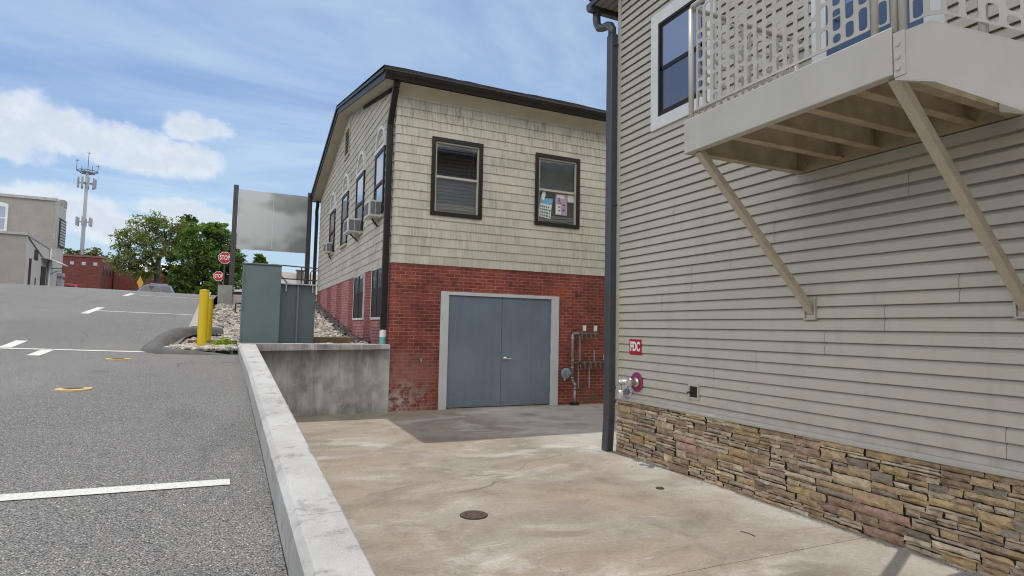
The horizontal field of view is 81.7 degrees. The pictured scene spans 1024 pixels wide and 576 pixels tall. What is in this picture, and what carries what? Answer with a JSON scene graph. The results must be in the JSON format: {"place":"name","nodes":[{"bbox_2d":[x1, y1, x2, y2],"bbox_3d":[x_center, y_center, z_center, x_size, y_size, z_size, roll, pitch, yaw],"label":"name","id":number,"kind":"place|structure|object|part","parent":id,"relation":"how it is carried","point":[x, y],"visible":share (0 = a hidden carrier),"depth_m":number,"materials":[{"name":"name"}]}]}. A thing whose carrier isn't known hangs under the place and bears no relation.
{"place":"outdoors","nodes":[
{"label":"outdoors","id":0,"kind":"place"},
{"bbox_2d":[0,283,316,575],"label":"asphalt lot","id":1,"kind":"structure","parent":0,"point":[140,418],"depth_m":4.50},
{"bbox_2d":[0,193,67,286],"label":"grey building","id":2,"kind":"structure","parent":1,"relation":"on","point":[32,236],"depth_m":35.68,"materials":[{"name":"metal"}]},
{"bbox_2d":[0,202,8,230],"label":"window","id":3,"kind":"structure","parent":2,"relation":"in","point":[4,207],"depth_m":35.45,"materials":[{"name":"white glass"}]},
{"bbox_2d":[27,258,31,284],"bbox_3d":[-26.709,-0.593,32.756,0.030,2.100,0.340,3,-4,-25],"label":"door","id":4,"kind":"structure","parent":2,"relation":"in","point":[30,260],"depth_m":32.74,"materials":[{"name":"grey metal"}]},
{"bbox_2d":[34,250,38,260],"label":"window","id":5,"kind":"structure","parent":2,"relation":"in","point":[36,253],"depth_m":33.67,"materials":[{"name":"grey glass"}]},
{"bbox_2d":[40,266,45,285],"bbox_3d":[-27.744,-0.335,34.993,0.040,1.850,0.850,3,-4,-25],"label":"door","id":6,"kind":"structure","parent":2,"relation":"in","point":[43,269],"depth_m":34.94,"materials":[{"name":"grey metal"}]},
{"bbox_2d":[0,340,142,355],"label":"parking line","id":7,"kind":"object","parent":1,"relation":"on","point":[18,342],"visible":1,"depth_m":9.08,"materials":[{"name":"paint"}]},
{"bbox_2d":[54,387,92,391],"bbox_3d":[-4.770,1.105,6.445,0.340,0.029,0.340,3,-4,-25],"label":"valve cover","id":8,"kind":"object","parent":1,"relation":"on","point":[76,389],"visible":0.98,"depth_m":6.35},
{"bbox_2d":[64,283,82,287],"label":"parked car","id":9,"kind":"object","parent":1,"relation":"on","point":[70,285],"visible":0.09,"depth_m":43.27,"materials":[{"name":"red paint"}]},
{"bbox_2d":[64,248,86,254],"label":"distant tree","id":10,"kind":"object","parent":1,"relation":"on","point":[70,251],"visible":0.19,"depth_m":98.52,"materials":[{"name":"green plant"}]},
{"bbox_2d":[75,157,98,254],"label":"cell tower","id":11,"kind":"structure","parent":1,"relation":"on","point":[83,221],"depth_m":116.27,"materials":[{"name":"metal"}]},
{"bbox_2d":[62,254,116,288],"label":"red brick building","id":12,"kind":"structure","parent":1,"relation":"on","point":[86,271],"depth_m":70.54,"materials":[{"name":"brick"}]},
{"bbox_2d":[83,247,108,257],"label":"distant tree","id":13,"kind":"object","parent":1,"relation":"on","point":[95,251],"visible":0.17,"depth_m":100.33,"materials":[{"name":"green plant"}]},
{"bbox_2d":[0,479,229,500],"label":"parking line","id":14,"kind":"object","parent":1,"relation":"on","point":[46,494],"visible":1,"depth_m":3.59,"materials":[{"name":"paint"}]},
{"bbox_2d":[106,358,130,360],"bbox_3d":[-5.766,1.044,8.669,0.320,0.029,0.320,3,-4,-25],"label":"valve cover","id":15,"kind":"object","parent":1,"relation":"on","point":[117,359],"visible":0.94,"depth_m":8.61,"materials":[{"name":"metal"}]},
{"bbox_2d":[82,307,187,314],"bbox_3d":[-9.763,0.620,15.640,2.346,0.200,2.002,3,-4,-25],"label":"parking line","id":16,"kind":"object","parent":1,"relation":"on","point":[92,310],"visible":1,"depth_m":15.40,"materials":[{"name":"paint"}]},
{"bbox_2d":[137,276,142,290],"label":"warning sign","id":17,"kind":"object","parent":1,"relation":"on","point":[140,282],"visible":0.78,"depth_m":42.78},
{"bbox_2d":[102,209,193,283],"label":"broad tree","id":18,"kind":"object","parent":1,"relation":"on","point":[129,262],"visible":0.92,"depth_m":59.74,"materials":[{"name":"green plant"}]},
{"bbox_2d":[113,263,187,292],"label":"brick building","id":19,"kind":"structure","parent":1,"relation":"on","point":[123,282],"depth_m":78.12,"materials":[{"name":"red brick"}]},
{"bbox_2d":[134,283,174,292],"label":"parked car","id":20,"kind":"object","parent":1,"relation":"on","point":[152,287],"visible":0.15,"depth_m":51.25,"materials":[{"name":"blue paint"}]},
{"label":"side window","id":21,"kind":"part","parent":20,"relation":"part of","materials":[{"name":"grey glass"}]},
{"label":"side window","id":22,"kind":"part","parent":20,"relation":"part of","materials":[{"name":"grey glass"}]},
{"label":"side window","id":23,"kind":"part","parent":20,"relation":"part of","materials":[{"name":"grey glass"}]},
{"bbox_2d":[159,214,198,285],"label":"tall tree","id":24,"kind":"object","parent":1,"relation":"on","point":[188,218],"visible":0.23,"depth_m":72.97,"materials":[{"name":"green plant"}]},
{"bbox_2d":[141,327,228,354],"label":"asphalt berm","id":25,"kind":"structure","parent":1,"relation":"on","point":[156,344],"depth_m":10.23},
{"bbox_2d":[189,292,210,337],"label":"concrete kerb","id":26,"kind":"structure","parent":1,"relation":"on","point":[194,322],"depth_m":13.60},
{"bbox_2d":[165,221,247,294],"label":"leafy tree","id":27,"kind":"object","parent":1,"relation":"on","point":[200,257],"visible":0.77,"depth_m":54.29,"materials":[{"name":"green plant"}]},
{"bbox_2d":[194,276,221,294],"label":"green shrub","id":28,"kind":"object","parent":1,"relation":"on","point":[212,286],"visible":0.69,"depth_m":42.61,"materials":[{"name":"green plant"}]},
{"bbox_2d":[213,271,222,294],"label":"stop sign","id":29,"kind":"object","parent":1,"relation":"on","point":[218,276],"visible":0.98,"depth_m":40.42,"materials":[{"name":"metal"}]},
{"bbox_2d":[218,252,229,284],"bbox_3d":[-16.248,-0.707,33.388,0.647,2.643,0.086,3,-4,-25],"label":"stop sign","id":30,"kind":"object","parent":1,"relation":"on","point":[224,257],"visible":0.99,"depth_m":33.40,"materials":[{"name":"metal"}]},
{"bbox_2d":[222,274,242,294],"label":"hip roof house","id":31,"kind":"structure","parent":1,"relation":"on","point":[237,292],"depth_m":63.55,"materials":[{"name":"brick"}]},
{"bbox_2d":[252,253,268,263],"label":"distant tree","id":32,"kind":"object","parent":1,"relation":"on","point":[259,258],"visible":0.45,"depth_m":60.58,"materials":[{"name":"green plant"}]},
{"bbox_2d":[281,270,317,300],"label":"gabled house","id":33,"kind":"structure","parent":1,"relation":"on","point":[297,275],"depth_m":59.21,"materials":[{"name":"brick"}]},
{"bbox_2d":[238,343,375,575],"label":"wall","id":34,"kind":"structure","parent":1,"relation":"on","point":[317,536],"depth_m":3.15,"materials":[{"name":"concrete"}]},
{"bbox_2d":[211,304,236,354],"bbox_3d":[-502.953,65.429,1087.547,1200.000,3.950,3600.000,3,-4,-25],"label":"ground","id":35,"kind":"structure","parent":0,"point":[227,352],"depth_m":21.46,"materials":[{"name":"green stone"}]},
{"bbox_2d":[310,64,616,411],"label":"shingle building","id":36,"kind":"structure","parent":35,"relation":"on","point":[463,275],"depth_m":12.71,"materials":[{"name":"beige wood"}]},
{"bbox_2d":[324,242,331,258],"bbox_3d":[-6.046,-1.214,19.451,0.220,0.526,0.566,3,-4,-25],"label":"air conditioner","id":37,"kind":"object","parent":36,"relation":"attached to","point":[328,248],"visible":0.93,"depth_m":19.21,"materials":[{"name":"white metal"}]},
{"bbox_2d":[327,192,335,257],"bbox_3d":[-5.945,-2.107,19.559,0.077,2.114,1.170,3,-4,-25],"label":"window","id":38,"kind":"structure","parent":36,"relation":"in","point":[332,213],"depth_m":19.45,"materials":[{"name":"glass"}]},
{"bbox_2d":[339,173,349,249],"bbox_3d":[-4.891,-2.261,17.281,0.077,2.169,1.120,3,-4,-25],"label":"window","id":39,"kind":"structure","parent":36,"relation":"in","point":[345,195],"depth_m":17.31,"materials":[{"name":"clear glass"}]},
{"bbox_2d":[343,218,360,241],"bbox_3d":[-4.058,-1.453,15.000,0.336,0.541,0.606,3,-4,-25],"label":"air conditioner","id":40,"kind":"object","parent":36,"relation":"attached to","point":[352,227],"visible":0.91,"depth_m":14.76,"materials":[{"name":"white metal"}]},
{"bbox_2d":[352,273,364,319],"bbox_3d":[-3.805,0.241,14.721,0.050,1.110,1.380,3,-4,-25],"label":"window","id":41,"kind":"structure","parent":36,"relation":"in","point":[359,281],"depth_m":14.66,"materials":[{"name":"glass"}]},
{"bbox_2d":[353,151,365,238],"bbox_3d":[-3.893,-2.409,15.125,0.077,2.189,1.120,3,-4,-25],"label":"window","id":42,"kind":"structure","parent":36,"relation":"in","point":[360,176],"depth_m":15.02,"materials":[{"name":"clear glass"}]},
{"bbox_2d":[364,199,380,226],"bbox_3d":[-3.038,-1.600,12.876,0.273,0.539,0.566,3,-4,-25],"label":"air conditioner","id":43,"kind":"object","parent":36,"relation":"attached to","point":[372,209],"visible":0.89,"depth_m":12.65,"materials":[{"name":"white metal"}]},
{"bbox_2d":[370,266,381,319],"bbox_3d":[-2.910,0.126,12.786,0.050,1.110,1.130,3,-4,-25],"label":"window","id":44,"kind":"structure","parent":36,"relation":"in","point":[376,274],"depth_m":12.81,"materials":[{"name":"grey glass"}]},
{"bbox_2d":[371,125,385,223],"bbox_3d":[-2.925,-2.529,13.031,0.077,2.100,1.020,3,-4,-25],"label":"window","id":45,"kind":"structure","parent":36,"relation":"in","point":[380,156],"depth_m":12.96,"materials":[{"name":"clear glass"}]},
{"bbox_2d":[430,136,483,219],"bbox_3d":[-1.169,-2.270,12.380,1.125,1.625,0.205,3,-4,-25],"label":"window","id":46,"kind":"structure","parent":36,"relation":"in","point":[457,165],"depth_m":12.42,"materials":[{"name":"glass"}]},
{"bbox_2d":[446,295,501,407],"bbox_3d":[-0.783,1.317,12.304,1.202,2.280,0.059,3,-4,-25],"label":"door","id":47,"kind":"structure","parent":36,"relation":"in","point":[475,323],"depth_m":12.28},
{"bbox_2d":[500,298,550,405],"bbox_3d":[0.318,1.372,12.773,1.179,2.280,0.125,3,-4,-25],"label":"door","id":48,"kind":"structure","parent":36,"relation":"in","point":[525,333],"depth_m":12.78,"materials":[{"name":"metal"}]},
{"bbox_2d":[539,191,552,218],"bbox_3d":[0.754,-1.859,13.212,0.340,0.620,0.007,3,-4,-25],"label":"poster","id":49,"kind":"object","parent":36,"relation":"attached to","point":[545,207],"visible":1,"depth_m":13.20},
{"bbox_2d":[534,152,579,228],"bbox_3d":[0.994,-2.167,13.374,1.140,1.615,0.205,3,-4,-25],"label":"window","id":50,"kind":"structure","parent":36,"relation":"in","point":[554,174],"depth_m":13.40,"materials":[{"name":"clear glass"}]},
{"bbox_2d":[555,194,566,215],"bbox_3d":[1.114,-1.881,13.379,0.300,0.480,0.006,3,-4,-25],"label":"poster","id":51,"kind":"object","parent":36,"relation":"attached to","point":[560,204],"visible":1,"depth_m":13.38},
{"bbox_2d":[567,195,573,202],"bbox_3d":[1.339,-2.034,13.494,0.170,0.170,0.003,3,-4,-25],"label":"poster","id":52,"kind":"object","parent":36,"relation":"attached to","point":[570,198],"visible":1,"depth_m":13.49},
{"bbox_2d":[163,303,368,351],"bbox_3d":[-6.748,0.791,16.379,3.726,1.404,13.070,3,-4,-25],"label":"gravel bed","id":53,"kind":"object","parent":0,"point":[229,324],"visible":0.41,"depth_m":14.77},
{"bbox_2d":[197,289,209,351],"bbox_3d":[-5.623,0.633,10.768,0.162,1.210,0.162,3,-4,-25],"label":"bollard","id":54,"kind":"object","parent":53,"relation":"on","point":[203,317],"visible":0.9,"depth_m":10.71,"materials":[{"name":"yellow plastic"}]},
{"bbox_2d":[206,298,213,351],"bbox_3d":[-6.098,0.749,11.865,0.162,1.110,0.162,3,-4,-25],"label":"bollard","id":55,"kind":"object","parent":53,"relation":"on","point":[210,318],"visible":0.48,"depth_m":11.83,"materials":[{"name":"yellow plastic"}]},
{"bbox_2d":[188,340,236,343],"bbox_3d":[-5.831,1.123,11.536,0.860,0.210,0.120,3,-4,-25],"label":"timber edging","id":56,"kind":"object","parent":53,"relation":"on","point":[195,341],"visible":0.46,"depth_m":11.46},
{"bbox_2d":[207,337,236,344],"bbox_3d":[-5.469,1.052,11.262,0.634,0.239,0.480,3,-4,-25],"label":"plant","id":57,"kind":"object","parent":53,"relation":"on","point":[217,342],"visible":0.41,"depth_m":11.19,"materials":[{"name":"green plant"}]},
{"bbox_2d":[217,285,241,305],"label":"wall","id":58,"kind":"structure","parent":53,"relation":"on","point":[225,296],"depth_m":21.53,"materials":[{"name":"concrete"}]},
{"bbox_2d":[229,184,311,294],"bbox_3d":[-9.108,-1.725,22.448,2.790,4.100,0.140,3,-4,-25],"label":"blank sign","id":59,"kind":"object","parent":58,"relation":"on","point":[288,217],"visible":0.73,"depth_m":22.44,"materials":[{"name":"metal"}]},
{"bbox_2d":[233,262,316,353],"bbox_3d":[-4.611,0.418,11.607,1.491,1.675,1.150,3,-4,-25],"label":"transformer cabinet","id":60,"kind":"object","parent":53,"relation":"on","point":[274,309],"visible":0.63,"depth_m":11.11,"materials":[{"name":"metal"}]},
{"bbox_3d":[-4.658,0.333,11.033,0.625,1.465,0.016,3,-4,-25],"label":"door","id":61,"kind":"part","parent":60,"relation":"part of","materials":[{"name":"paint"}]},
{"bbox_2d":[281,265,318,283],"bbox_3d":[-8.001,-0.085,21.793,1.641,1.542,0.244,3,-4,-25],"label":"handrail","id":62,"kind":"object","parent":53,"relation":"on","point":[301,279],"visible":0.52,"depth_m":21.98,"materials":[{"name":"metal"}]},
{"bbox_2d":[313,337,354,343],"bbox_3d":[-3.807,1.181,12.435,0.970,0.300,0.140,3,-4,-25],"label":"timber edging","id":63,"kind":"object","parent":53,"relation":"on","point":[337,340],"visible":0.24,"depth_m":12.41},
{"bbox_2d":[315,302,369,342],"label":"dark gravel","id":64,"kind":"structure","parent":53,"relation":"on","point":[341,328],"depth_m":16.56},
{"bbox_2d":[0,0,617,283],"label":"sky","id":65,"kind":"structure","parent":0,"point":[177,104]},
{"bbox_2d":[294,403,981,575],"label":"courtyard slab","id":66,"kind":"structure","parent":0,"point":[567,488],"depth_m":5.44,"materials":[{"name":"concrete"}]},
{"bbox_2d":[237,343,389,415],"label":"retaining wall","id":67,"kind":"structure","parent":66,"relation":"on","point":[309,380],"depth_m":10.97,"materials":[{"name":"concrete"}]},
{"bbox_2d":[460,510,487,519],"bbox_3d":[-0.337,2.017,5.230,0.250,0.043,0.250,3,-4,-25],"label":"drain cover","id":68,"kind":"object","parent":66,"relation":"in","point":[473,515],"visible":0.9,"depth_m":5.20,"materials":[{"name":"metal"}]},
{"bbox_2d":[561,325,603,405],"bbox_3d":[1.723,1.726,13.300,1.418,1.760,0.150,3,-4,-25],"label":"gas manifold","id":69,"kind":"object","parent":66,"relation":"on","point":[566,373],"visible":0.88,"depth_m":13.18,"materials":[{"name":"grey metal"}]},
{"bbox_2d":[586,0,1023,575],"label":"building","id":70,"kind":"structure","parent":0,"point":[880,398],"depth_m":5.37,"materials":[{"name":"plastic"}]},
{"bbox_2d":[617,386,631,396],"bbox_3d":[1.498,1.387,7.917,0.154,0.155,0.155,3,-4,-25],"label":"fire hose connection","id":71,"kind":"object","parent":70,"relation":"attached to","point":[626,392],"visible":0.93,"depth_m":7.90,"materials":[{"name":"silver metal"}]},
{"bbox_2d":[619,372,642,392],"bbox_3d":[1.542,1.236,7.745,0.234,0.261,0.255,3,-4,-25],"label":"fire hose connection","id":72,"kind":"object","parent":70,"relation":"attached to","point":[635,382],"visible":1,"depth_m":7.74,"materials":[{"name":"metal"}]},
{"bbox_2d":[629,339,640,354],"bbox_3d":[1.634,0.781,7.851,0.011,0.200,0.255,3,-4,-25],"label":"fire sign","id":73,"kind":"object","parent":70,"relation":"attached to","point":[635,346],"visible":1,"depth_m":7.85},
{"bbox_2d":[651,0,717,131],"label":"window","id":74,"kind":"structure","parent":70,"relation":"in","point":[670,26],"depth_m":7.41,"materials":[{"name":"white glass"}]},
{"bbox_2d":[687,384,700,399],"bbox_3d":[2.089,1.195,6.809,0.068,0.170,0.170,3,-4,-25],"label":"wall outlet","id":75,"kind":"object","parent":70,"relation":"attached to","point":[693,392],"depth_m":6.80,"materials":[{"name":"black plastic"}]},
{"bbox_2d":[684,0,1023,319],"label":"steel balcony","id":76,"kind":"structure","parent":70,"relation":"attached to","point":[899,84],"depth_m":4.16,"materials":[{"name":"beige paint"}]},
{"bbox_2d":[826,0,923,55],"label":"balcony door","id":77,"kind":"structure","parent":70,"relation":"in","point":[917,4],"depth_m":5.15,"materials":[{"name":"blue glass"}]}
]}

